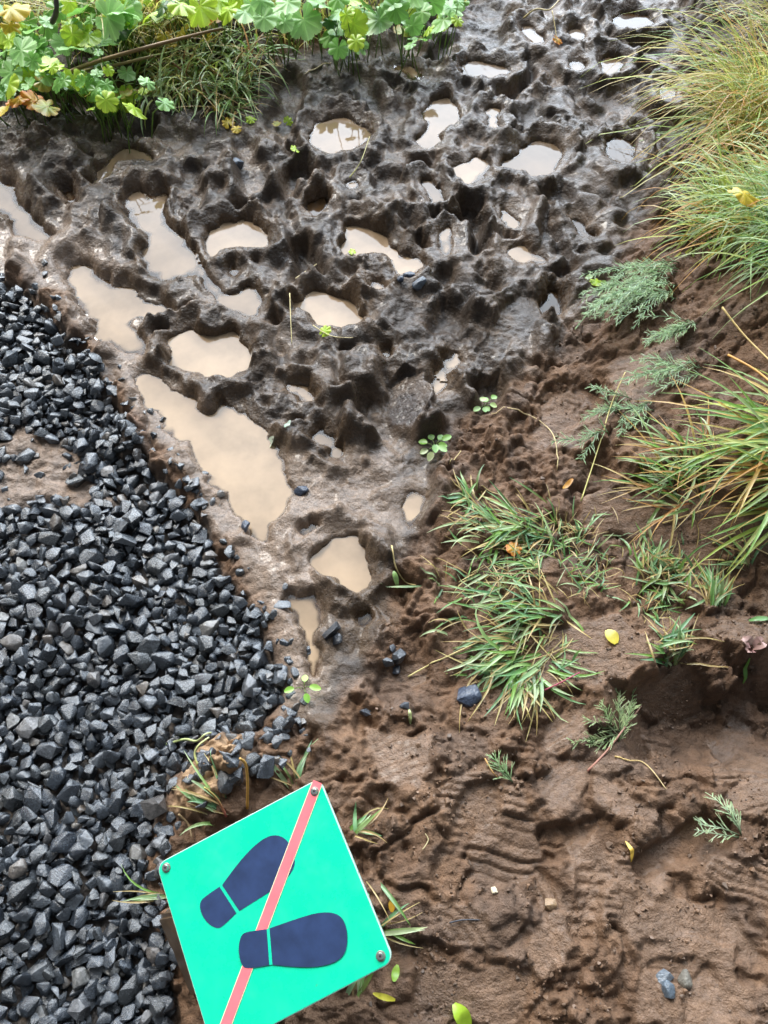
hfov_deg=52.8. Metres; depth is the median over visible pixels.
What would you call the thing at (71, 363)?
gravel stone
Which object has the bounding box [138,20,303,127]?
grass tuft
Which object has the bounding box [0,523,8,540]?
gravel stone
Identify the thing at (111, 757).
gravel stone
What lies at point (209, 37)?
fallen leaf
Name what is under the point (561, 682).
stem
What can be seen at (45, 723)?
gravel stone
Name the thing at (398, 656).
stone
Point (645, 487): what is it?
grass tuft
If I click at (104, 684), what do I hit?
gravel stone
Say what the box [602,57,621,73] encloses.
puddle
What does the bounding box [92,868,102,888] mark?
gravel stone
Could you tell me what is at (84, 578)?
gravel stone
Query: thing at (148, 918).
gravel stone
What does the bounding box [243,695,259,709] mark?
gravel stone
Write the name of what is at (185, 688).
gravel stone
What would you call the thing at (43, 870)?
gravel stone
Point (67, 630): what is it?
gravel stone
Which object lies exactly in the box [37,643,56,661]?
gravel stone
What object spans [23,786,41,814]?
gravel stone
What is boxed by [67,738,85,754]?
gravel stone
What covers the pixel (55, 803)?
gravel stone
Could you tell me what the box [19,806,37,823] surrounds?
gravel stone
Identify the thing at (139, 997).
gravel stone
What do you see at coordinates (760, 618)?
fallen leaf
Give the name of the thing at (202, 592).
gravel stone
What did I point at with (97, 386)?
gravel stone
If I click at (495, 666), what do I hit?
grass tuft
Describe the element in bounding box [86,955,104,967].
gravel stone
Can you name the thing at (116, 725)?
gravel stone
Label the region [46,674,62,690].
gravel stone
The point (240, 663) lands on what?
gravel stone
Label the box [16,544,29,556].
gravel stone
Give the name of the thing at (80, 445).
gravel stone
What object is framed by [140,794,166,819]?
gravel stone
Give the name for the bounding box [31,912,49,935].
gravel stone
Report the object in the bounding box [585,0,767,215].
grass tuft
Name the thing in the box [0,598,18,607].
gravel stone
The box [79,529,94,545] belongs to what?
gravel stone
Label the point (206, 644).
gravel stone
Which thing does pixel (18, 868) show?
gravel stone
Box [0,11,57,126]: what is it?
leafy plant
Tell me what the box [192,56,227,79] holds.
stalk
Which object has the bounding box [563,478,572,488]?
fallen leaf
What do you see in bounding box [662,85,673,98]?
puddle
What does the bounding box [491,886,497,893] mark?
stone
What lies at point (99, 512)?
gravel
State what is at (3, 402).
gravel stone
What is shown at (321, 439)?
puddle
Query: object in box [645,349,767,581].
grass tuft
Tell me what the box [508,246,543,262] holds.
puddle
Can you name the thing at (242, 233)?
puddle
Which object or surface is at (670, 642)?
grass tuft
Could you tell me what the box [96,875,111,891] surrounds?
gravel stone
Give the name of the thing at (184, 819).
weed stem
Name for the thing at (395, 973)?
fallen leaf
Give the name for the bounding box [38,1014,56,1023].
gravel stone
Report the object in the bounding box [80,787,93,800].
gravel stone
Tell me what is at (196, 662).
gravel stone
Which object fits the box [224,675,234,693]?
gravel stone
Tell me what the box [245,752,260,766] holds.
gravel stone
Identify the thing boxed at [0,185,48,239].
puddle
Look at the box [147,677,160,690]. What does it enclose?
gravel stone
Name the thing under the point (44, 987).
gravel stone
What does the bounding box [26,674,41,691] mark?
gravel stone
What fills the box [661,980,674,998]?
stone
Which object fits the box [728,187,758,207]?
fallen leaf
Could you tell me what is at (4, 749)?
gravel stone
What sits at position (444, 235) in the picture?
puddle
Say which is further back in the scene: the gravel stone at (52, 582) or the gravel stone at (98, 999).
the gravel stone at (52, 582)
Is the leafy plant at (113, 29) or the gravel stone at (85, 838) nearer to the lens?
the gravel stone at (85, 838)
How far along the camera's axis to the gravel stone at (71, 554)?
1.77 m
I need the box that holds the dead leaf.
[741,635,766,652]
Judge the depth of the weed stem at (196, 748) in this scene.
1.50 m
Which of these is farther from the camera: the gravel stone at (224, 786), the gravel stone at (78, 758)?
the gravel stone at (78, 758)
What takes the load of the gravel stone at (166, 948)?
on the ground at (374, 412)
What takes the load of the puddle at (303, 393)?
on the ground at (374, 412)
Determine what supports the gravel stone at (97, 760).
on the gravel at (99, 512)
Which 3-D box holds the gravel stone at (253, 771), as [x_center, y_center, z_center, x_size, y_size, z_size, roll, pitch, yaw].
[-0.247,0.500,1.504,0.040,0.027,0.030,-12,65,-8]
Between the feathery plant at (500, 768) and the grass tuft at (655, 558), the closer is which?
the feathery plant at (500, 768)
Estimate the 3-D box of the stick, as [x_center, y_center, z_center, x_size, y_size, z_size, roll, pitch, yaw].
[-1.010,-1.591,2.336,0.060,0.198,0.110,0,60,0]
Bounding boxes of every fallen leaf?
[0,103,9,115]
[6,95,28,107]
[20,90,43,112]
[32,99,59,116]
[155,30,172,44]
[176,24,188,37]
[202,33,211,40]
[209,18,221,24]
[222,117,234,128]
[231,126,240,133]
[245,116,256,122]
[272,121,280,125]
[283,116,292,125]
[291,145,299,152]
[319,325,330,336]
[348,248,355,254]
[373,992,394,1000]
[388,900,394,911]
[391,964,399,981]
[392,571,398,587]
[408,709,411,723]
[452,1002,471,1023]
[505,542,521,555]
[553,35,561,44]
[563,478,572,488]
[589,278,602,285]
[605,629,618,643]
[625,841,633,861]
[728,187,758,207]
[742,658,749,683]
[749,616,767,620]
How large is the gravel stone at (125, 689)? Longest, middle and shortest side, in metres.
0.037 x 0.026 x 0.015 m
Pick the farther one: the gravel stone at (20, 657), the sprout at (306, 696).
the gravel stone at (20, 657)
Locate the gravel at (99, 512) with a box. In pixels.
[0,259,312,1023]
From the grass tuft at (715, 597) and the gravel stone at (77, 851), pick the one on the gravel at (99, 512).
the gravel stone at (77, 851)
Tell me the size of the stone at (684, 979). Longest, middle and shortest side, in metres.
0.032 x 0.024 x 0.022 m
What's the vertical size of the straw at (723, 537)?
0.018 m
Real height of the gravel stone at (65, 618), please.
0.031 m
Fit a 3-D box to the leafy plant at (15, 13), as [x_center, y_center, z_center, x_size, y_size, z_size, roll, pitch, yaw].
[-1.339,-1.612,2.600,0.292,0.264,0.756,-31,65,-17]
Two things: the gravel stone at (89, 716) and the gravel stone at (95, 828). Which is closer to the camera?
the gravel stone at (95, 828)
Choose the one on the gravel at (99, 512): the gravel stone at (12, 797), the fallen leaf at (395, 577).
the gravel stone at (12, 797)
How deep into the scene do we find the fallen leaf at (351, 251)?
2.22 m
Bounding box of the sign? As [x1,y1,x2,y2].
[159,780,391,1023]
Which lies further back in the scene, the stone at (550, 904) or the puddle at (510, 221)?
the puddle at (510, 221)
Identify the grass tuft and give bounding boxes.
[0,0,239,78]
[102,17,237,136]
[113,865,165,902]
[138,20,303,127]
[173,750,228,834]
[175,45,281,133]
[263,739,317,788]
[346,972,373,997]
[349,799,387,843]
[366,881,426,947]
[381,477,631,739]
[438,465,486,517]
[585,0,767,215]
[593,372,722,555]
[611,520,728,641]
[620,110,767,298]
[624,613,726,667]
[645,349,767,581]
[666,0,767,88]
[669,133,767,337]
[680,550,743,607]
[703,524,767,568]
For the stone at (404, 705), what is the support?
on the ground at (374, 412)
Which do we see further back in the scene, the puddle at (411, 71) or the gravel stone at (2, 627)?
the puddle at (411, 71)
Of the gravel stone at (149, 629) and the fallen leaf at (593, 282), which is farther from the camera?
the fallen leaf at (593, 282)
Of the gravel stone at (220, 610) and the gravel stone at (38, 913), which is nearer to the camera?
the gravel stone at (38, 913)
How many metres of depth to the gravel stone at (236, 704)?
1.61 m
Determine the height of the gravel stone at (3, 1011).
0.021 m
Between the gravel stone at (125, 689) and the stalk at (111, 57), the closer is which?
the gravel stone at (125, 689)
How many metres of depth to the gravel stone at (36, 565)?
1.77 m
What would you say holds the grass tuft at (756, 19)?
on the ground at (374, 412)
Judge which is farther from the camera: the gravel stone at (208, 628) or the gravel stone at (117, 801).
the gravel stone at (208, 628)
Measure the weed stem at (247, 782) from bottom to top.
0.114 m
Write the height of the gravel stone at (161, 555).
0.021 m
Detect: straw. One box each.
[153,29,240,55]
[289,293,291,343]
[305,62,330,74]
[313,325,352,337]
[349,136,369,177]
[391,545,414,584]
[408,642,478,677]
[491,406,558,469]
[523,0,558,17]
[580,372,625,500]
[662,489,760,523]
[712,533,735,543]
[721,307,767,359]
[727,354,767,380]
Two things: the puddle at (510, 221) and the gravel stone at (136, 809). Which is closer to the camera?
the gravel stone at (136, 809)
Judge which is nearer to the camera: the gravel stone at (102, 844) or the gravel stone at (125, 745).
the gravel stone at (102, 844)
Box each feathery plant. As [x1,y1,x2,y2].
[487,750,514,782]
[550,416,608,463]
[567,687,641,753]
[575,255,678,329]
[580,384,653,438]
[614,351,702,396]
[638,309,696,348]
[693,792,741,842]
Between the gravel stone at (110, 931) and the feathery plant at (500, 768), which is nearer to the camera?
the gravel stone at (110, 931)
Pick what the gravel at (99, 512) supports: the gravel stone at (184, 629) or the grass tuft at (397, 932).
the gravel stone at (184, 629)
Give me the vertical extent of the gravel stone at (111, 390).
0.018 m
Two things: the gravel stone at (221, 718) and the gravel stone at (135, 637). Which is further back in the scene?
the gravel stone at (135, 637)
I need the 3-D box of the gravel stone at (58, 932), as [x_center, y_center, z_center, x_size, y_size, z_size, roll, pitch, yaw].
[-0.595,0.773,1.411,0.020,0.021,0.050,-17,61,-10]
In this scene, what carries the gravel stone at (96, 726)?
on the gravel at (99, 512)
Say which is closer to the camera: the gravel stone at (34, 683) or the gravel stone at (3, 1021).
the gravel stone at (3, 1021)
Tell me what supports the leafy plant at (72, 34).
on the ground at (374, 412)
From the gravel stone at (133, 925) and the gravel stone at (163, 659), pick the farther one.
the gravel stone at (163, 659)
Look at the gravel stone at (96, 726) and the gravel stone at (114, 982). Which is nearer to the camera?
the gravel stone at (114, 982)
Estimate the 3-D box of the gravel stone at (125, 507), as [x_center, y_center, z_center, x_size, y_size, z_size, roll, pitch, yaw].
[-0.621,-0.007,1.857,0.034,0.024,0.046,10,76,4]
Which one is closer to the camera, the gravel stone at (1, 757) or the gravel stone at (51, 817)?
the gravel stone at (51, 817)
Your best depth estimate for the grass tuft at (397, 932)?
1.37 m
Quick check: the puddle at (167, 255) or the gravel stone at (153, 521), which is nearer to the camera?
the gravel stone at (153, 521)
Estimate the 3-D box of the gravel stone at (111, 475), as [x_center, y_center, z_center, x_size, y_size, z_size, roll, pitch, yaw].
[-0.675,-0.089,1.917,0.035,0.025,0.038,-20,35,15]
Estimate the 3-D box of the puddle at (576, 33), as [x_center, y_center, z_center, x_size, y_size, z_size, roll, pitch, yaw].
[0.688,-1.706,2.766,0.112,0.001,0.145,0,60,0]
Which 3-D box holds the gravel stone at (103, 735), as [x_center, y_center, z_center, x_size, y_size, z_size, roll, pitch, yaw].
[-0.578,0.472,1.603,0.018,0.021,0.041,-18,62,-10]
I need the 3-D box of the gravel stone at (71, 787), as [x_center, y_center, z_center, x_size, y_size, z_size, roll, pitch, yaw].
[-0.626,0.557,1.539,0.032,0.026,0.043,34,61,-4]
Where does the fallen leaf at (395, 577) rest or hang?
on the ground at (374, 412)
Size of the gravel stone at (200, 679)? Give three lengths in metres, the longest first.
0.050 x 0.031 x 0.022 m
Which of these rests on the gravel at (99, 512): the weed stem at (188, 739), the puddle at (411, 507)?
the weed stem at (188, 739)
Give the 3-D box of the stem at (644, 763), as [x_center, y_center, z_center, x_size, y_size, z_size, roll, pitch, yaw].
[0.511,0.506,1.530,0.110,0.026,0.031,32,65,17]
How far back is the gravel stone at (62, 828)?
1.50 m
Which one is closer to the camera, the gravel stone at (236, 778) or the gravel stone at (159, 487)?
the gravel stone at (236, 778)
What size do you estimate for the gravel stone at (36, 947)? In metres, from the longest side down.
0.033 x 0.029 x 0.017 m
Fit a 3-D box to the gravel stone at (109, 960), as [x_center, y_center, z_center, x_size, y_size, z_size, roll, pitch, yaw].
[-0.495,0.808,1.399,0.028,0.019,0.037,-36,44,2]
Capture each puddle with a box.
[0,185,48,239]
[69,266,165,350]
[93,149,152,183]
[126,192,260,315]
[136,374,292,540]
[168,330,250,377]
[194,220,267,261]
[288,385,312,400]
[290,598,318,672]
[294,291,361,326]
[306,198,326,215]
[310,118,370,153]
[310,526,370,591]
[313,434,341,457]
[341,226,391,254]
[347,181,356,187]
[374,284,382,288]
[385,249,422,274]
[399,66,419,76]
[402,494,422,520]
[416,98,458,148]
[422,180,443,202]
[433,378,445,393]
[435,353,459,380]
[440,227,449,251]
[454,157,502,183]
[461,61,508,77]
[486,108,499,127]
[502,141,560,175]
[502,210,517,227]
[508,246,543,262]
[523,26,542,42]
[540,292,559,313]
[569,29,583,38]
[572,63,582,69]
[573,221,589,236]
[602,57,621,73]
[607,138,633,162]
[615,14,652,27]
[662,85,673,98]
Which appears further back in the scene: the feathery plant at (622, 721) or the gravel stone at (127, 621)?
the gravel stone at (127, 621)
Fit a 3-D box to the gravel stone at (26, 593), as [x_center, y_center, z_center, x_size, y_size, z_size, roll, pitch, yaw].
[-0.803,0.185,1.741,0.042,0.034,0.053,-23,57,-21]
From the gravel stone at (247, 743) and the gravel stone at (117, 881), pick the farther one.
the gravel stone at (247, 743)
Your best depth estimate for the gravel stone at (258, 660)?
1.65 m
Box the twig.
[449,919,479,923]
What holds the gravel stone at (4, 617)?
on the gravel at (99, 512)
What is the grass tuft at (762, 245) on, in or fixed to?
on the ground at (374, 412)
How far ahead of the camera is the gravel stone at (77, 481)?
1.90 m
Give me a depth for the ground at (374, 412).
1.88 m
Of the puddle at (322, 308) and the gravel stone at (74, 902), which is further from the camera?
the puddle at (322, 308)
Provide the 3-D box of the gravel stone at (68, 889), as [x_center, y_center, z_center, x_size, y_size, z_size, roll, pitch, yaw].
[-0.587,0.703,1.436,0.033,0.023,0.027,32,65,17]
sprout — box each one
[284,675,320,702]
[419,434,451,460]
[473,395,496,411]
[585,274,605,284]
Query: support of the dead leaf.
on the ground at (374, 412)
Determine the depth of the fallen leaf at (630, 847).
1.44 m
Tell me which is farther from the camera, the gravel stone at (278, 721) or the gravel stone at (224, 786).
the gravel stone at (278, 721)
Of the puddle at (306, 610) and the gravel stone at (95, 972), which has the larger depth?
the puddle at (306, 610)
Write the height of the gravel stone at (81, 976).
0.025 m
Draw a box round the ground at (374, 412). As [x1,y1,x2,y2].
[0,0,767,1023]
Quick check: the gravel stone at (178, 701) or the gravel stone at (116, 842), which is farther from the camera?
the gravel stone at (178, 701)
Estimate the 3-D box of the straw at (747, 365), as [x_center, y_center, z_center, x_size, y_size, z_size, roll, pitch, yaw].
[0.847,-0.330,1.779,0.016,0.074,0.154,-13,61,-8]
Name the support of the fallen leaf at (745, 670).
on the ground at (374, 412)
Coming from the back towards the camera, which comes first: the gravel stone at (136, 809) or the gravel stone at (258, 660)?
the gravel stone at (258, 660)
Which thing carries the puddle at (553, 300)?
on the ground at (374, 412)
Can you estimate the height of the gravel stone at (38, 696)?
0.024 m
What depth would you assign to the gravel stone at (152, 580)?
1.78 m
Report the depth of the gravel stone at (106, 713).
1.62 m
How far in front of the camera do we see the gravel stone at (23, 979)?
1.37 m
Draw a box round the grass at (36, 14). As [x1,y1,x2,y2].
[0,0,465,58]
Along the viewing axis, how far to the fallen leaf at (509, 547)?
1.74 m
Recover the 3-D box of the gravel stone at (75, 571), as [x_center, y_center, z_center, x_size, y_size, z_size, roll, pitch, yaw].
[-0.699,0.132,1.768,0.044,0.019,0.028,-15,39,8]
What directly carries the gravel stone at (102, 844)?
on the gravel at (99, 512)
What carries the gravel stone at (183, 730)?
on the gravel at (99, 512)
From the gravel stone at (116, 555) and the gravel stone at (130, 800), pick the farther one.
the gravel stone at (116, 555)
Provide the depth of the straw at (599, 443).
1.86 m
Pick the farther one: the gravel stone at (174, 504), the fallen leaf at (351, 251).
the fallen leaf at (351, 251)
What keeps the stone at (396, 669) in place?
on the ground at (374, 412)
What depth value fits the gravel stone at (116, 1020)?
1.36 m
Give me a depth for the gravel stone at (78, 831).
1.50 m
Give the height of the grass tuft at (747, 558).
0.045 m
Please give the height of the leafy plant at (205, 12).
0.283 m
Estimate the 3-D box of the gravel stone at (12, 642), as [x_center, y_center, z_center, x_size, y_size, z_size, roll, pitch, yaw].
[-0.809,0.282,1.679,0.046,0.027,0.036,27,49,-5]
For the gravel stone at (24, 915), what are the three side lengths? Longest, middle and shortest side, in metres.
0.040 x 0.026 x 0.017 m
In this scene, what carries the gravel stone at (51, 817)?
on the gravel at (99, 512)
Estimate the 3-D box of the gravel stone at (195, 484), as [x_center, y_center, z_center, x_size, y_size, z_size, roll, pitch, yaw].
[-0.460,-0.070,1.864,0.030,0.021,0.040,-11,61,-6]
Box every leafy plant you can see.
[0,3,37,96]
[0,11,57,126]
[0,18,86,124]
[32,49,154,143]
[38,32,173,153]
[43,0,139,70]
[47,0,176,67]
[142,0,258,68]
[240,0,331,68]
[317,0,392,82]
[375,0,469,76]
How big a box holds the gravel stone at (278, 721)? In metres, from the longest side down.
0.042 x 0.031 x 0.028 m
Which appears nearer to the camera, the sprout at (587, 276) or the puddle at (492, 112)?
the sprout at (587, 276)
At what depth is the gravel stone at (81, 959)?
1.40 m
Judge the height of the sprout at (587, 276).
0.025 m
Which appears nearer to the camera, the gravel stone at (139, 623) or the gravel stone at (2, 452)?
the gravel stone at (139, 623)
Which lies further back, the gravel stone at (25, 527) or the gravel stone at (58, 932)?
the gravel stone at (25, 527)
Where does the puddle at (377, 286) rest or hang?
on the ground at (374, 412)
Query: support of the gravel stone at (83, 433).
on the gravel at (99, 512)
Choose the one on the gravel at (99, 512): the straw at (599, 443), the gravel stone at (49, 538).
the gravel stone at (49, 538)
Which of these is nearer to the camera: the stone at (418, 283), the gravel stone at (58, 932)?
the gravel stone at (58, 932)
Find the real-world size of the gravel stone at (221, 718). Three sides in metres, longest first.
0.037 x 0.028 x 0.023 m
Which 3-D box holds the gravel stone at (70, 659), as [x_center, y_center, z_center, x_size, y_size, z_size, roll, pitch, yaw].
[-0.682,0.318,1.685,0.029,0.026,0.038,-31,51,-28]
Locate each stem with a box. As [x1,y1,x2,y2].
[166,732,211,745]
[178,814,192,837]
[194,737,208,764]
[204,787,227,816]
[239,757,248,808]
[544,672,579,690]
[587,705,641,771]
[615,756,665,788]
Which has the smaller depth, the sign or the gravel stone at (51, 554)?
the sign
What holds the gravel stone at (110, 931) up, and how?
on the gravel at (99, 512)
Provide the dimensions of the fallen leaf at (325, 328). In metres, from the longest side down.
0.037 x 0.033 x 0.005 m
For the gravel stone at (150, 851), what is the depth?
1.46 m
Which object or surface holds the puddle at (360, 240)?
on the ground at (374, 412)
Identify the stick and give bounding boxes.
[49,0,58,24]
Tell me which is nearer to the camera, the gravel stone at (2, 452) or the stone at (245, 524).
the stone at (245, 524)
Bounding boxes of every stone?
[0,397,9,408]
[0,448,5,462]
[0,470,4,481]
[0,507,4,521]
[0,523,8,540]
[0,547,8,559]
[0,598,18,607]
[0,612,9,626]
[0,622,5,638]
[0,634,21,651]
[0,647,10,666]
[0,696,15,709]
[0,742,9,760]
[0,752,3,763]
[0,783,9,801]
[0,856,6,874]
[0,907,3,922]
[0,920,14,939]
[0,985,16,1003]
[0,1005,7,1020]
[0,1019,11,1023]
[1,786,23,811]
[1,942,18,958]
[1,965,18,986]
[2,350,17,367]
[2,504,21,515]
[3,591,20,610]
[4,537,12,552]
[4,572,22,582]
[6,810,23,835]
[7,877,37,902]
[8,858,27,878]
[11,690,22,705]
[12,906,35,924]
[12,938,32,952]
[13,646,27,666]
[13,972,32,986]
[15,448,35,465]
[15,717,39,738]
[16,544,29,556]
[16,557,28,572]
[17,521,34,533]
[17,584,36,605]
[19,755,33,770]
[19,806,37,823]
[19,996,39,1017]
[20,507,30,521]
[21,408,34,423]
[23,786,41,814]
[24,388,41,399]
[25,601,42,621]
[25,748,38,760]
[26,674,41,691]
[27,939,43,958]
[27,959,46,981]
[28,890,41,903]
[29,844,47,864]
[31,559,43,572]
[31,691,45,702]
[31,815,44,828]
[31,909,51,923]
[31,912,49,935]
[33,350,51,365]
[33,376,45,383]
[34,587,52,603]
[35,741,62,759]
[36,864,51,876]
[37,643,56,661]
[37,714,53,732]
[37,981,51,996]
[38,531,62,545]
[38,881,57,897]
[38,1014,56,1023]
[39,504,62,519]
[39,547,46,562]
[39,822,59,835]
[44,575,60,593]
[44,808,58,828]
[45,547,60,560]
[46,607,61,619]
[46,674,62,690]
[46,944,63,961]
[47,412,63,423]
[47,765,66,790]
[47,798,61,812]
[47,863,78,886]
[47,899,64,913]
[49,513,61,530]
[50,831,75,852]
[51,655,65,669]
[51,923,65,949]
[52,359,65,375]
[52,593,66,610]
[52,968,64,983]
[53,753,62,767]
[53,1007,70,1022]
[54,945,74,966]
[55,613,82,623]
[55,821,70,835]
[56,779,80,802]
[59,506,72,520]
[59,640,73,654]
[59,881,78,898]
[60,622,74,637]
[61,702,77,724]
[62,696,84,708]
[63,546,78,561]
[63,650,77,663]
[64,893,83,909]
[64,930,76,950]
[64,962,72,975]
[65,355,78,370]
[65,474,85,487]
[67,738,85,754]
[67,752,85,765]
[67,998,90,1020]
[68,680,81,692]
[68,842,89,860]
[70,563,86,575]
[70,591,87,608]
[70,905,88,929]
[71,662,87,672]
[71,967,90,990]
[72,953,91,967]
[73,438,89,453]
[74,828,84,840]
[76,570,94,586]
[77,428,90,438]
[77,829,93,847]
[78,548,103,566]
[78,719,94,736]
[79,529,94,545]
[80,452,97,472]
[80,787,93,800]
[80,861,100,875]
[84,978,98,998]
[85,620,104,634]
[85,702,102,721]
[85,962,103,979]
[86,671,99,687]
[86,733,96,749]
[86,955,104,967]
[87,820,101,834]
[88,720,108,734]
[89,935,107,954]
[90,378,103,394]
[90,399,104,412]
[91,751,105,767]
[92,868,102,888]
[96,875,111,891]
[96,985,106,1006]
[96,1011,113,1023]
[97,635,114,657]
[97,833,107,851]
[99,673,113,688]
[99,731,109,748]
[100,707,113,719]
[100,991,118,1007]
[102,922,118,940]
[102,962,120,976]
[103,622,126,634]
[103,694,121,706]
[103,750,120,763]
[103,946,115,969]
[104,443,115,460]
[104,469,118,481]
[105,547,124,562]
[106,385,116,395]
[106,972,121,991]
[107,789,125,816]
[108,714,131,732]
[108,833,125,851]
[109,868,123,893]
[110,518,127,531]
[110,1016,126,1023]
[111,816,126,835]
[111,852,129,869]
[112,531,135,546]
[113,644,129,665]
[116,821,135,836]
[118,500,131,517]
[118,593,142,608]
[118,897,129,910]
[119,681,133,696]
[119,740,130,759]
[119,1002,135,1022]
[122,507,142,530]
[122,612,131,626]
[124,746,139,764]
[124,792,142,806]
[125,460,136,471]
[125,669,144,683]
[127,631,143,644]
[127,652,152,670]
[127,700,145,714]
[127,918,141,932]
[127,1015,141,1023]
[128,857,137,872]
[129,844,146,861]
[129,903,143,918]
[130,799,143,816]
[131,575,148,590]
[131,712,152,729]
[132,614,147,633]
[135,957,151,973]
[135,990,146,1008]
[136,522,152,536]
[136,633,161,656]
[136,966,149,983]
[137,821,150,834]
[138,695,158,709]
[138,743,150,763]
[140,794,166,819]
[142,623,155,637]
[144,748,159,761]
[145,845,156,856]
[145,910,160,921]
[146,514,159,526]
[146,557,167,575]
[146,947,160,963]
[146,966,164,983]
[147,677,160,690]
[148,577,157,588]
[148,932,164,950]
[149,482,167,494]
[149,833,166,848]
[149,996,165,1018]
[151,552,164,559]
[151,650,175,669]
[151,971,168,989]
[152,727,169,741]
[153,541,166,553]
[154,860,163,878]
[157,568,175,584]
[159,598,174,609]
[159,674,174,689]
[160,995,175,1015]
[162,553,179,565]
[162,940,169,953]
[165,689,178,712]
[166,696,187,707]
[166,752,180,772]
[167,497,183,512]
[169,947,177,965]
[173,723,192,736]
[174,678,194,696]
[178,625,191,640]
[185,546,203,564]
[188,477,199,489]
[191,530,207,542]
[191,673,212,687]
[192,655,202,671]
[193,752,208,763]
[194,607,210,625]
[196,697,215,718]
[197,583,213,598]
[197,635,216,652]
[198,719,216,735]
[199,620,218,635]
[210,604,229,617]
[210,678,225,697]
[215,710,228,723]
[217,770,232,794]
[223,752,239,767]
[224,545,233,557]
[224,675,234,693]
[228,697,243,711]
[229,767,242,785]
[231,718,243,733]
[233,158,243,168]
[234,659,245,672]
[235,720,257,733]
[240,737,253,750]
[241,520,249,532]
[242,607,250,622]
[242,674,257,697]
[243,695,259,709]
[243,710,255,723]
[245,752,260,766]
[248,763,259,776]
[249,650,268,670]
[252,669,271,686]
[256,754,274,778]
[272,665,287,686]
[272,716,290,733]
[274,600,290,608]
[294,486,308,495]
[322,621,340,639]
[333,632,342,645]
[359,708,370,715]
[382,658,393,666]
[389,644,395,652]
[392,648,405,664]
[392,665,399,674]
[397,276,403,281]
[399,702,408,708]
[403,271,414,276]
[412,276,425,290]
[457,684,481,706]
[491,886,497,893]
[544,898,556,910]
[656,968,673,984]
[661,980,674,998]
[677,969,691,990]
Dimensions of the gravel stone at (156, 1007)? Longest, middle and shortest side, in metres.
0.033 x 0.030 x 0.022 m
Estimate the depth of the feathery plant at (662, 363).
1.88 m
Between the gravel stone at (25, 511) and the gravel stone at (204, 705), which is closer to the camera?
the gravel stone at (204, 705)
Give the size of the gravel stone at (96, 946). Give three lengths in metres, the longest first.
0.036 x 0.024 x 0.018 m
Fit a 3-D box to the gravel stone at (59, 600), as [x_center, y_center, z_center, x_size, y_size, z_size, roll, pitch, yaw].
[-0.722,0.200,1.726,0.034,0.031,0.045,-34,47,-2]
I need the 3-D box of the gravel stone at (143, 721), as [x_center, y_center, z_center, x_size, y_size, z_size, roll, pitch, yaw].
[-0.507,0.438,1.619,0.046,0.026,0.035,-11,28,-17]
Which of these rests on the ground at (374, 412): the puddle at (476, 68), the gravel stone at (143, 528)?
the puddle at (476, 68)
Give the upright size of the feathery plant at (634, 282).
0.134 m
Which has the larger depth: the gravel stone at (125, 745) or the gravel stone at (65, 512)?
the gravel stone at (65, 512)
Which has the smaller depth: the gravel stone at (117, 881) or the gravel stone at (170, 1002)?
the gravel stone at (170, 1002)
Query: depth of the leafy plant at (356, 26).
2.52 m
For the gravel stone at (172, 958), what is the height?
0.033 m
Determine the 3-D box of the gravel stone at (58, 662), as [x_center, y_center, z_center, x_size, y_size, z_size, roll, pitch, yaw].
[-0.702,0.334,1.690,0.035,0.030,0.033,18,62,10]
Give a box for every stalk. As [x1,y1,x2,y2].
[16,27,222,92]
[83,55,153,71]
[172,62,218,104]
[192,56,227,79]
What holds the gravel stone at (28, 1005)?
on the gravel at (99, 512)
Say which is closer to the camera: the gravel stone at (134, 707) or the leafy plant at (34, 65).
the gravel stone at (134, 707)
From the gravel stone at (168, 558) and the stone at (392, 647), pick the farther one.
the gravel stone at (168, 558)
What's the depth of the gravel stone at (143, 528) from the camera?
1.83 m
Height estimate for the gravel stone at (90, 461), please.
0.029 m
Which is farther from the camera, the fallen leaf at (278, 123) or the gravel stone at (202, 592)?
the fallen leaf at (278, 123)
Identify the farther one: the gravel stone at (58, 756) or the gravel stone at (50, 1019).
the gravel stone at (58, 756)
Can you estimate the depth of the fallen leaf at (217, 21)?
2.53 m
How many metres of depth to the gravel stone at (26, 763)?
1.56 m
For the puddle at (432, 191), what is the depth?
2.37 m
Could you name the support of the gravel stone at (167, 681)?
on the gravel at (99, 512)
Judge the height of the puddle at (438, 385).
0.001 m
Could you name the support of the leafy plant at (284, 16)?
on the ground at (374, 412)
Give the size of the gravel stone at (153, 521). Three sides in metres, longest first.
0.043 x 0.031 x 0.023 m
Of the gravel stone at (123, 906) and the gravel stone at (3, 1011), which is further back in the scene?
the gravel stone at (123, 906)
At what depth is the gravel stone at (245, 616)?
1.72 m
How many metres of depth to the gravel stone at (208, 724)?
1.59 m
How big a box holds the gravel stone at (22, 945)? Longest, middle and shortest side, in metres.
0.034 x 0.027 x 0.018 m
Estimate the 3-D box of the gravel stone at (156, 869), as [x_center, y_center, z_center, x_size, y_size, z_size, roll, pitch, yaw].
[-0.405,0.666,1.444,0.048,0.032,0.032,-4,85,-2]
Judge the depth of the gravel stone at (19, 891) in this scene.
1.42 m
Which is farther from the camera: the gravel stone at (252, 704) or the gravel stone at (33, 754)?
the gravel stone at (252, 704)
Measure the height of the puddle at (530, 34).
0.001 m
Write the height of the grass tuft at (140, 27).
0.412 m

